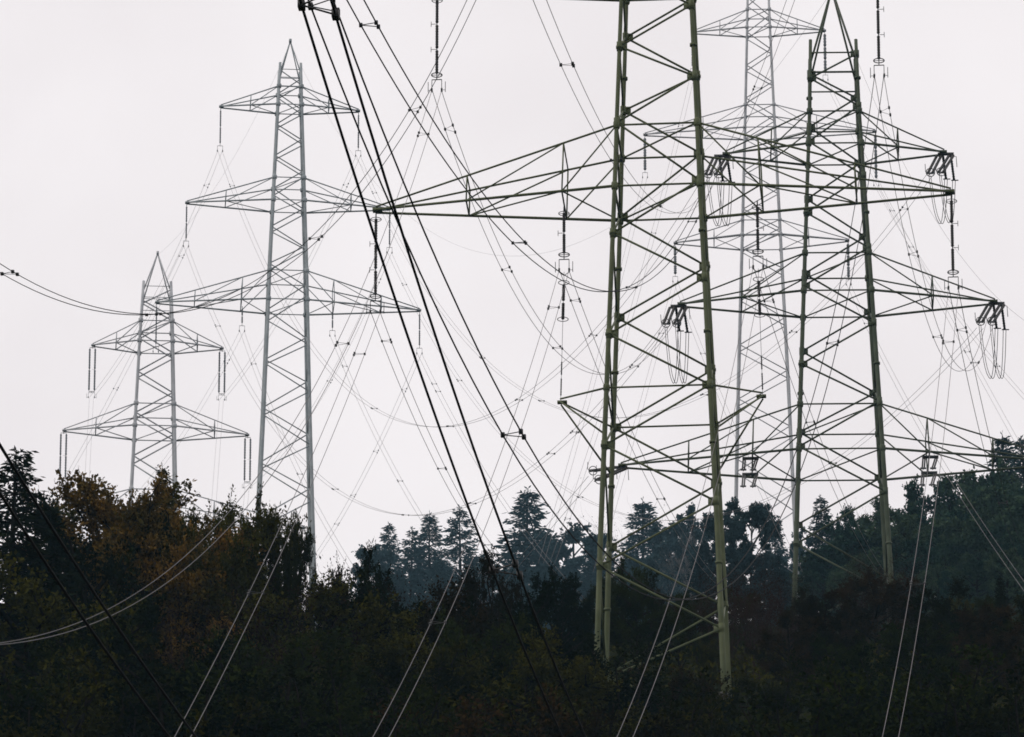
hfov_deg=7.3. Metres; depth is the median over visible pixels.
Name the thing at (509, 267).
conductor bundle
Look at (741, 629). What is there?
broadleaf tree
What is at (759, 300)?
tie down insulator
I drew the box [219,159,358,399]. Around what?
conductor bundle
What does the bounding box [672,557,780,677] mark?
bare shrub
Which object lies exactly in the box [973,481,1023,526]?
woodland tree
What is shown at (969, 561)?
woodland tree
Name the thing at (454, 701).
shrub
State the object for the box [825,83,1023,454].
conductor bundle
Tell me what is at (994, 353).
jumper cable
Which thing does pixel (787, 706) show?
shrub
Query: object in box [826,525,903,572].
woodland tree
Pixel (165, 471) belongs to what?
fir tree
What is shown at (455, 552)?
conifer
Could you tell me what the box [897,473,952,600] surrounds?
woodland tree
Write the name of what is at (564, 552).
pine tree
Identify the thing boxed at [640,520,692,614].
pine tree
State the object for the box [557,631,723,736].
shrub
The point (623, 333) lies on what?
conductor bundle
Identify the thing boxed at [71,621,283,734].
broadleaf tree
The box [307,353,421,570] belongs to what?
conductor bundle
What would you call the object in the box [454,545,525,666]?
broadleaf tree
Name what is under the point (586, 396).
conductor bundle
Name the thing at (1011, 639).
broadleaf tree
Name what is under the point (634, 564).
pine tree
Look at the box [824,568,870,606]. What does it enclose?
woodland tree
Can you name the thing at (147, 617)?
broadleaf tree
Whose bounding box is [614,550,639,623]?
conifer
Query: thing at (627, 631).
broadleaf tree
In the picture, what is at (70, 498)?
autumn tree
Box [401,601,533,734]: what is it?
broadleaf tree
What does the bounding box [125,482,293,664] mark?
broadleaf tree
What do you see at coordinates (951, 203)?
insulator string
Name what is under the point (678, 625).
broadleaf tree
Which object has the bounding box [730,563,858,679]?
tree
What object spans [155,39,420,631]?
pylon
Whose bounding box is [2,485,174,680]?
broadleaf tree
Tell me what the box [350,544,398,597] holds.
pine tree
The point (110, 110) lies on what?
sky
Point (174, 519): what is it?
autumn tree
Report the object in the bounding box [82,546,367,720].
tree
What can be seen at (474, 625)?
broadleaf tree
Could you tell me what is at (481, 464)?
conductor bundle
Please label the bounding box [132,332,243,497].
conductor bundle
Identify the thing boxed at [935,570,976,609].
woodland tree
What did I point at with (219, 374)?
insulator string
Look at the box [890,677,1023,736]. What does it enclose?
shrub
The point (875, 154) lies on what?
insulator string
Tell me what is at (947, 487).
woodland tree
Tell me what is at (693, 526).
conductor bundle
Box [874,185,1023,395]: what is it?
conductor bundle
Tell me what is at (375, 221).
insulator string
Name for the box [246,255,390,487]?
conductor bundle
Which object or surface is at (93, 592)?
conductor bundle
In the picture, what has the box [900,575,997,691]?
broadleaf tree
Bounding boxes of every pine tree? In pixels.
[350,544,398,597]
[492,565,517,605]
[519,568,558,633]
[526,542,578,631]
[529,522,619,628]
[627,555,676,621]
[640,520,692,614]
[662,501,716,608]
[688,508,752,599]
[724,496,782,626]
[726,542,771,623]
[779,526,812,601]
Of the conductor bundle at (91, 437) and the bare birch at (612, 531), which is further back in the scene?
the bare birch at (612, 531)
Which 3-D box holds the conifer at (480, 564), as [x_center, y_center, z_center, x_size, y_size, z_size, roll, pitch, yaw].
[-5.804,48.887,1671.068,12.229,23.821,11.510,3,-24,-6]
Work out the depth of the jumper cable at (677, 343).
543.11 m
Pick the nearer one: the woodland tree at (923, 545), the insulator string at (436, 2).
the insulator string at (436, 2)
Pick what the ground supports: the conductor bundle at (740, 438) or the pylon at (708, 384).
the pylon at (708, 384)
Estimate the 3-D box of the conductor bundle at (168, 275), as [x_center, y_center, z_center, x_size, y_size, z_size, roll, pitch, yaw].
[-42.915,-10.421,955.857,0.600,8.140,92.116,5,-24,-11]
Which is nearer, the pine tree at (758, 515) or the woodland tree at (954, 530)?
the woodland tree at (954, 530)
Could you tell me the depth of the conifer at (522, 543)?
1740.17 m
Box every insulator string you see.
[57,431,66,484]
[86,346,95,397]
[153,303,158,352]
[183,204,188,246]
[217,108,222,151]
[217,349,225,400]
[239,306,244,331]
[242,437,250,488]
[355,112,360,156]
[366,213,383,313]
[386,210,392,253]
[416,311,422,353]
[428,0,445,91]
[555,207,572,272]
[642,136,647,177]
[672,246,677,281]
[749,200,766,268]
[823,32,826,74]
[846,244,851,284]
[870,0,887,77]
[873,132,878,185]
[944,194,962,289]
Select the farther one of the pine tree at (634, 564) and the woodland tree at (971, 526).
the pine tree at (634, 564)
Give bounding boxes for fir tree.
[0,445,95,692]
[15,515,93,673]
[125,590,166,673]
[148,461,182,609]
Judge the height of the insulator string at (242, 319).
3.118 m
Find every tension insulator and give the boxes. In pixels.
[587,462,628,483]
[660,304,691,332]
[704,154,734,182]
[740,457,758,470]
[740,473,757,487]
[919,471,936,486]
[920,455,938,469]
[925,152,957,180]
[975,302,1008,329]
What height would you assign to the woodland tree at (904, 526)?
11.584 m
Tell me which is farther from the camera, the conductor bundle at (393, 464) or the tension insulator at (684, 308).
the conductor bundle at (393, 464)
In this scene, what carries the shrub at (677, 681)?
on the ground
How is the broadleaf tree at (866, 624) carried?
on the ground
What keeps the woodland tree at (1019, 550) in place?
on the ground
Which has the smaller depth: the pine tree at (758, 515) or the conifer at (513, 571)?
the pine tree at (758, 515)
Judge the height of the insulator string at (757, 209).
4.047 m
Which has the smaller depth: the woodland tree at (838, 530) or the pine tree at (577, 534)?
the woodland tree at (838, 530)
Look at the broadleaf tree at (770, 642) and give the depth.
428.23 m
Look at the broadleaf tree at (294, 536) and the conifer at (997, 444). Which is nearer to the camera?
the broadleaf tree at (294, 536)
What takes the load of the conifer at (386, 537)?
on the ground
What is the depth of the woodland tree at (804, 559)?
908.42 m
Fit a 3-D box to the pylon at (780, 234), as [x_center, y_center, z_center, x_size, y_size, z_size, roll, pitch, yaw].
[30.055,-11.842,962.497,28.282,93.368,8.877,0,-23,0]
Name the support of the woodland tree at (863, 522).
on the ground
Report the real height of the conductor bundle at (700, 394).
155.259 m
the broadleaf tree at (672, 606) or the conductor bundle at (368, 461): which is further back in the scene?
the conductor bundle at (368, 461)
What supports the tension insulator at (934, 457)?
attached to the pylon at (878, 404)
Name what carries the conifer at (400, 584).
on the ground
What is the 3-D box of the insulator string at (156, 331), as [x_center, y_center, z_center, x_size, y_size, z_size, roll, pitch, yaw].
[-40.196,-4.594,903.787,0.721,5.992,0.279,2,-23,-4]
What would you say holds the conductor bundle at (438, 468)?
attached to the insulator string at (375, 221)
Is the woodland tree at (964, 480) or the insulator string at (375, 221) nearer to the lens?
the insulator string at (375, 221)
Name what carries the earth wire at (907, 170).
attached to the pylon at (878, 404)
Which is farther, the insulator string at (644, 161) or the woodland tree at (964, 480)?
the woodland tree at (964, 480)
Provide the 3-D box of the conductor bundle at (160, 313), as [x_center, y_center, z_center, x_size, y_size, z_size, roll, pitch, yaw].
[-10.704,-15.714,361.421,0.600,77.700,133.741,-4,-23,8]
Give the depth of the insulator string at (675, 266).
962.99 m
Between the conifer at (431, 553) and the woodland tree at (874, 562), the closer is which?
the woodland tree at (874, 562)
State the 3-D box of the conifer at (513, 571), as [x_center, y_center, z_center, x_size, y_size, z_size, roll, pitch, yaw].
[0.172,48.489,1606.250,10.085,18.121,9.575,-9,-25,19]
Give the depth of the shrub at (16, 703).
320.60 m
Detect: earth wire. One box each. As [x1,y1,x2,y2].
[168,60,282,245]
[291,0,825,255]
[837,7,1020,317]
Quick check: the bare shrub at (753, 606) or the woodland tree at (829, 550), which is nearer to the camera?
the bare shrub at (753, 606)
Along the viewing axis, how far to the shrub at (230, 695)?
322.03 m
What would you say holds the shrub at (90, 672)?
on the ground
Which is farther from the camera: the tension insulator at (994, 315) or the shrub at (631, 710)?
the tension insulator at (994, 315)
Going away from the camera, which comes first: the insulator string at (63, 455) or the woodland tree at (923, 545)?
the woodland tree at (923, 545)
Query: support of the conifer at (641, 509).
on the ground
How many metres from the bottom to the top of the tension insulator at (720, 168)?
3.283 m
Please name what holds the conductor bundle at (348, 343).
hanging from the insulator string at (436, 2)
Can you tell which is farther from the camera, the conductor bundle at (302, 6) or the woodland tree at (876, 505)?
the woodland tree at (876, 505)
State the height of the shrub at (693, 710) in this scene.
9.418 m
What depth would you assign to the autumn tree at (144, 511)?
376.08 m
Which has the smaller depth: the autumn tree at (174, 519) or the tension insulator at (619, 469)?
the autumn tree at (174, 519)
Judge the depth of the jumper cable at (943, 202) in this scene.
547.21 m
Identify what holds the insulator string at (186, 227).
hanging from the pylon at (306, 299)
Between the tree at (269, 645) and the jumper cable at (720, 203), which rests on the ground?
the tree at (269, 645)
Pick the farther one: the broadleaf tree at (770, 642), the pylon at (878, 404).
the pylon at (878, 404)
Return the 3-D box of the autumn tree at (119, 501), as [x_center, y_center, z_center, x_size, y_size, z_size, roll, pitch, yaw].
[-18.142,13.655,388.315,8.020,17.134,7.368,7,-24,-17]
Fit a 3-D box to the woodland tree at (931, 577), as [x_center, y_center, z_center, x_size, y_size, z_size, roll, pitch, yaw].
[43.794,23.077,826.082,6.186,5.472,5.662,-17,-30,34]
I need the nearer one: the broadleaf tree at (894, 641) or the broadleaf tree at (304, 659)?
the broadleaf tree at (304, 659)
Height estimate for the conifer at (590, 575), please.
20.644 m
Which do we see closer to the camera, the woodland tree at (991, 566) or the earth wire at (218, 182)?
the woodland tree at (991, 566)
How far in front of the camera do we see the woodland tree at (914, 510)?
904.62 m
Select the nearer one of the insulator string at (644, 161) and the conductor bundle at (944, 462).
the conductor bundle at (944, 462)
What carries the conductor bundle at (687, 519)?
hanging from the insulator string at (389, 233)
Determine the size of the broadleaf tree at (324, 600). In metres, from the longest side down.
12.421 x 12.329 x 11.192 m
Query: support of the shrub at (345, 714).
on the ground
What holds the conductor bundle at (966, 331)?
attached to the insulator string at (951, 203)
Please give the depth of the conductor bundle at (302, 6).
145.04 m
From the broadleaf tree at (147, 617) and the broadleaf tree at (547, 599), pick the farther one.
the broadleaf tree at (547, 599)
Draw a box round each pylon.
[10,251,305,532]
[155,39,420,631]
[372,0,954,706]
[618,0,1023,633]
[643,0,876,620]
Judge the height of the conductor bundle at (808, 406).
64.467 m
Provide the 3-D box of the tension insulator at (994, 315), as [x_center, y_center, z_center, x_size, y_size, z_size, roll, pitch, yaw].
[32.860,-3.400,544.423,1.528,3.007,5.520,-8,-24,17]
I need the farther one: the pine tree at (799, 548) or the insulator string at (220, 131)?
the pine tree at (799, 548)
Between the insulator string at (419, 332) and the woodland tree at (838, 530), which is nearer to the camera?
the insulator string at (419, 332)
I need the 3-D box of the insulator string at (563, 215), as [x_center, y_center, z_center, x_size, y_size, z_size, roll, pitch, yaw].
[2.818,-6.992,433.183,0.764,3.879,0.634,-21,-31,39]
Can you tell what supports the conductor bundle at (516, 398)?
hanging from the insulator string at (220, 131)
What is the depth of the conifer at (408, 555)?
1688.97 m
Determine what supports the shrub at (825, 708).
on the ground
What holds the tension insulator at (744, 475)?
attached to the pylon at (878, 404)
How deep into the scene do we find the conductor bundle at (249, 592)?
323.57 m
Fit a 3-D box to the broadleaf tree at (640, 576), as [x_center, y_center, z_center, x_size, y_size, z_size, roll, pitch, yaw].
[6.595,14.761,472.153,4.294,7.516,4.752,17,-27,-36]
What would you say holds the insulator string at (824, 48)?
hanging from the pylon at (780, 234)
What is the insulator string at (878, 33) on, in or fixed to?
hanging from the pylon at (708, 384)
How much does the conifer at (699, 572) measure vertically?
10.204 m
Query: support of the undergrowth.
on the ground
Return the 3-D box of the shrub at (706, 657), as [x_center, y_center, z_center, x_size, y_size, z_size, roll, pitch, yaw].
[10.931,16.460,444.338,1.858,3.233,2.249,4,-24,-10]
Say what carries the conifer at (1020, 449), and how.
on the ground
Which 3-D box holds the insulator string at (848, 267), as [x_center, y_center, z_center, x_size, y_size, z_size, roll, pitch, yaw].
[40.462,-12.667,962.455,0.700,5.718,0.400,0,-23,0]
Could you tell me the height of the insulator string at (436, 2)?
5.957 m
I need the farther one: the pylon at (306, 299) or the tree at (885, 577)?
the pylon at (306, 299)
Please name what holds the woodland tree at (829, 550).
on the ground
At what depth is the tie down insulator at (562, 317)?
431.45 m
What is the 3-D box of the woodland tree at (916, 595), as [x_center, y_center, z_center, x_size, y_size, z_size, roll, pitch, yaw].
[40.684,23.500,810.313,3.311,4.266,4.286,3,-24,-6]
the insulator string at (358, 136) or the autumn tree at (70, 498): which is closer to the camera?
the autumn tree at (70, 498)
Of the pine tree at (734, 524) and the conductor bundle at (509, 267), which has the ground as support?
the pine tree at (734, 524)
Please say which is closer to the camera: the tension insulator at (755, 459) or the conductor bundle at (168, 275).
the tension insulator at (755, 459)
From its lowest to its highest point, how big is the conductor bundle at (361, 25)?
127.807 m
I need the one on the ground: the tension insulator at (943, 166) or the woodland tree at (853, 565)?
the woodland tree at (853, 565)
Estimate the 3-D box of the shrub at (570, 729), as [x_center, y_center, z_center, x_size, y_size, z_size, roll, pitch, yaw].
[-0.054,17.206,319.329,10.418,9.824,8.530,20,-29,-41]
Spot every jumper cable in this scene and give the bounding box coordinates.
[665,326,688,383]
[707,176,731,225]
[929,175,955,223]
[979,324,1005,378]
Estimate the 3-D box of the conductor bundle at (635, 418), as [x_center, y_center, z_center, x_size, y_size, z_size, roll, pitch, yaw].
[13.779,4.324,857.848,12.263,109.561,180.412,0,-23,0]
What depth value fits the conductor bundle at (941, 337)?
458.97 m
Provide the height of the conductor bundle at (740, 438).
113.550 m
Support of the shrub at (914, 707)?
on the ground
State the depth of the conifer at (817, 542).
981.39 m
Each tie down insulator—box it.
[557,272,569,395]
[753,269,765,391]
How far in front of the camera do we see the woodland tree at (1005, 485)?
982.84 m
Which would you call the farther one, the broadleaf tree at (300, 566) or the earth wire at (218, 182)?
the earth wire at (218, 182)
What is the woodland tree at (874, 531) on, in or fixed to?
on the ground
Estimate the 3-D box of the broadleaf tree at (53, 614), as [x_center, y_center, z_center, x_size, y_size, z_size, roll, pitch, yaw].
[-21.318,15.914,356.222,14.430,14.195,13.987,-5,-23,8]
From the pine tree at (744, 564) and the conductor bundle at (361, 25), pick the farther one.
the pine tree at (744, 564)
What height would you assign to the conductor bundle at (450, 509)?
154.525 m
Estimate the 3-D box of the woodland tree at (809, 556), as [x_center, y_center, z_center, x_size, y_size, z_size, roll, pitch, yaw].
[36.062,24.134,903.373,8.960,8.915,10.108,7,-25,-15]
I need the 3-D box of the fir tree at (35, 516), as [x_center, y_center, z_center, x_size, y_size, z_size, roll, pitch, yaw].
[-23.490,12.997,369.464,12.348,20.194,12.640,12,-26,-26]
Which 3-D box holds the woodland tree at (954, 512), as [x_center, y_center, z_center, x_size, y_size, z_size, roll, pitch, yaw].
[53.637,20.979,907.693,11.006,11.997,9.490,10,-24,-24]
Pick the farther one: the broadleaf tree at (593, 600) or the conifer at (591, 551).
the conifer at (591, 551)
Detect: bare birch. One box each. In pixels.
[555,484,669,576]
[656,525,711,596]
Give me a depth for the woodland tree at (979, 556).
857.99 m
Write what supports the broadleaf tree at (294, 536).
on the ground
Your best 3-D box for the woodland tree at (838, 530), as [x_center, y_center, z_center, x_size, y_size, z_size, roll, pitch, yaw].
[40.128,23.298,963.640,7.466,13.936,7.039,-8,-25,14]
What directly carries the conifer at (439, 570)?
on the ground
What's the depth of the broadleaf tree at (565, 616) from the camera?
450.37 m
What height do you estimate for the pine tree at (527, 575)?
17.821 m
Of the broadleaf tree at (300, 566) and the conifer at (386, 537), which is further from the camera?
the conifer at (386, 537)
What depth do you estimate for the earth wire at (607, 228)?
673.49 m
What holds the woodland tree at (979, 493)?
on the ground
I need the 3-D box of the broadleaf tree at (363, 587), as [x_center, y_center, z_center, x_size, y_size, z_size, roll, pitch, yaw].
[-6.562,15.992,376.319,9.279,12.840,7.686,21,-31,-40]
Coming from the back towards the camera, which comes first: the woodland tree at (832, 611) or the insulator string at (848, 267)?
the insulator string at (848, 267)
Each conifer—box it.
[370,522,404,595]
[387,568,426,633]
[394,526,433,616]
[405,510,458,603]
[418,557,456,619]
[423,504,480,595]
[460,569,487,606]
[475,553,498,607]
[493,485,560,594]
[505,568,523,616]
[565,536,612,630]
[565,559,601,633]
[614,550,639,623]
[618,496,660,584]
[684,550,717,631]
[757,527,791,620]
[764,554,791,625]
[799,495,832,574]
[983,431,1022,484]
[1007,434,1023,490]
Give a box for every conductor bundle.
[0,0,475,315]
[0,90,441,644]
[0,443,196,736]
[61,247,187,482]
[85,397,93,536]
[92,152,221,393]
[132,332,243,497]
[174,313,379,736]
[185,247,668,515]
[210,400,223,517]
[218,152,710,426]
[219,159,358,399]
[241,334,356,575]
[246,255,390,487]
[297,0,586,736]
[307,0,883,600]
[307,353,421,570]
[330,336,464,575]
[346,0,715,291]
[357,156,932,417]
[371,313,514,568]
[373,271,568,736]
[388,254,980,520]
[417,353,594,608]
[433,93,673,374]
[487,476,595,601]
[533,0,712,212]
[538,179,646,563]
[550,83,692,561]
[561,272,715,576]
[593,284,675,571]
[617,269,762,736]
[675,281,802,571]
[717,0,794,167]
[754,269,882,568]
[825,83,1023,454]
[847,286,1023,590]
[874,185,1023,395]
[875,78,993,370]
[882,288,958,736]
[949,290,1023,566]
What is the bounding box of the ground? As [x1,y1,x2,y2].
[421,600,1023,736]
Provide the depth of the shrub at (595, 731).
317.21 m
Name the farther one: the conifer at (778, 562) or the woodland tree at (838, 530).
the woodland tree at (838, 530)
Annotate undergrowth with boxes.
[528,629,1023,736]
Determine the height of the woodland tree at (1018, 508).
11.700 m
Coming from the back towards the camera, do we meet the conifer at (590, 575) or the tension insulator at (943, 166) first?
the conifer at (590, 575)
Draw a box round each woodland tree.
[789,555,838,608]
[797,539,843,598]
[798,568,847,618]
[802,530,872,600]
[818,599,840,622]
[820,503,864,571]
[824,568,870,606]
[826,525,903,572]
[829,506,904,543]
[830,555,879,597]
[844,552,907,593]
[851,523,933,575]
[865,513,949,573]
[869,496,931,528]
[876,537,946,599]
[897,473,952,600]
[897,533,959,609]
[897,581,930,614]
[899,501,988,546]
[915,565,955,611]
[916,472,980,523]
[920,530,970,603]
[933,485,1023,596]
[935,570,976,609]
[940,540,993,599]
[942,507,977,566]
[946,515,1023,597]
[948,552,1009,609]
[951,484,991,516]
[954,458,1023,504]
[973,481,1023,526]
[974,477,1019,517]
[974,547,1023,607]
[975,514,1023,599]
[995,543,1023,594]
[1001,497,1023,536]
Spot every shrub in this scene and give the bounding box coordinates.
[0,629,142,736]
[0,670,213,736]
[1,666,273,736]
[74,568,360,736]
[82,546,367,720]
[163,645,435,736]
[293,643,510,736]
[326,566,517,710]
[343,666,585,736]
[369,682,585,736]
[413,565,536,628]
[494,689,693,736]
[516,655,672,736]
[528,665,718,736]
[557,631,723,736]
[617,661,735,736]
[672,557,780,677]
[689,634,719,686]
[698,541,808,678]
[724,649,815,736]
[726,653,1022,736]
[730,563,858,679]
[818,643,1023,736]
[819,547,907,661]
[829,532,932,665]
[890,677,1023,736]
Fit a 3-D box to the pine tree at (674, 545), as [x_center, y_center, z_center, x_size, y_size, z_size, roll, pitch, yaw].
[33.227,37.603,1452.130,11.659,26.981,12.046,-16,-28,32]
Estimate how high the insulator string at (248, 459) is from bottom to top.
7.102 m
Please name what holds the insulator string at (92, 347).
hanging from the pylon at (173, 403)
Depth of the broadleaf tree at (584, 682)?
361.82 m
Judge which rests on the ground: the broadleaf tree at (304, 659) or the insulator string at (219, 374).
the broadleaf tree at (304, 659)
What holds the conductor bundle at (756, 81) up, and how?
attached to the pylon at (878, 404)
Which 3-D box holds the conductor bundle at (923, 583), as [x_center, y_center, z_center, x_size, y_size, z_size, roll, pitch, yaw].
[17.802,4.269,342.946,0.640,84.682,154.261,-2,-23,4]
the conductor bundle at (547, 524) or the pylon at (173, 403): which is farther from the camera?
the pylon at (173, 403)
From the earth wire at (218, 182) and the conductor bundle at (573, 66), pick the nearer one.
the conductor bundle at (573, 66)
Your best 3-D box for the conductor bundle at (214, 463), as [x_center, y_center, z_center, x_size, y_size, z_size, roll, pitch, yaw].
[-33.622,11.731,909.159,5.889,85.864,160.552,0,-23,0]
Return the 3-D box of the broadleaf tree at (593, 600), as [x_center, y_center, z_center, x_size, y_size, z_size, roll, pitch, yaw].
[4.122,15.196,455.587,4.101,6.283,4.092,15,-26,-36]
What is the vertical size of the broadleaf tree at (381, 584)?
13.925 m
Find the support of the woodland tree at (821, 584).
on the ground
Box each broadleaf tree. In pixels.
[0,549,177,736]
[0,586,199,735]
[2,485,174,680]
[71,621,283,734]
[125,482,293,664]
[180,484,263,588]
[184,620,397,736]
[223,569,431,735]
[231,501,316,662]
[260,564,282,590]
[270,523,318,652]
[288,567,439,736]
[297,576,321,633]
[312,614,496,736]
[313,538,410,632]
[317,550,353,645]
[329,574,523,731]
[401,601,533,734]
[424,623,633,736]
[445,573,599,708]
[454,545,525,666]
[518,559,594,665]
[549,585,622,670]
[589,555,654,674]
[591,567,676,679]
[640,586,689,666]
[645,591,717,671]
[673,589,718,660]
[727,589,774,676]
[743,610,825,690]
[822,565,922,671]
[870,619,963,710]
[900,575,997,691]
[938,602,1023,697]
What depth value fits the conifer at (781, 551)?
1480.42 m
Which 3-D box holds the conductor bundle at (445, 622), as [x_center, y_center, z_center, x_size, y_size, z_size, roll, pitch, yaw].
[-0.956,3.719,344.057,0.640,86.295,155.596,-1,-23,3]
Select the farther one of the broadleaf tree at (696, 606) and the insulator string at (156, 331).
the insulator string at (156, 331)
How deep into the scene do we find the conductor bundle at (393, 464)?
823.38 m
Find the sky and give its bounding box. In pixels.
[0,0,1023,631]
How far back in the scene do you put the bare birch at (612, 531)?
1770.08 m
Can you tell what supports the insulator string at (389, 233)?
hanging from the pylon at (306, 299)
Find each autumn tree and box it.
[8,468,200,655]
[74,465,241,672]
[77,485,200,600]
[78,477,266,658]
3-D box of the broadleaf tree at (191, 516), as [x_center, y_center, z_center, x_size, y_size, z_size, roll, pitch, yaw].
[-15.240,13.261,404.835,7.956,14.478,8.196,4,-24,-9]
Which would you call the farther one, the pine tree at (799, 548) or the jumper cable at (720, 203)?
the pine tree at (799, 548)
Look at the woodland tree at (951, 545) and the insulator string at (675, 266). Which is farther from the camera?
the insulator string at (675, 266)
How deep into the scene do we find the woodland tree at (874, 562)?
863.14 m
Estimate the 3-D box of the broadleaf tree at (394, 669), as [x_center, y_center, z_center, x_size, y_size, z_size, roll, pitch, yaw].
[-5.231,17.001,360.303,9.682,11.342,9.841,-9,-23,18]
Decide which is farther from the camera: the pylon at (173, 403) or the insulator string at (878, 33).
the pylon at (173, 403)
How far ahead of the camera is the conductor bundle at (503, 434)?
203.15 m
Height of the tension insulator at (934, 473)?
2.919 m
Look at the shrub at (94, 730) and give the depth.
316.04 m
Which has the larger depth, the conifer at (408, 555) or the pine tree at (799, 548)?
the conifer at (408, 555)
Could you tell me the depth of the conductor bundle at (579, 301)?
492.53 m
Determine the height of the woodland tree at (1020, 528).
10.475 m

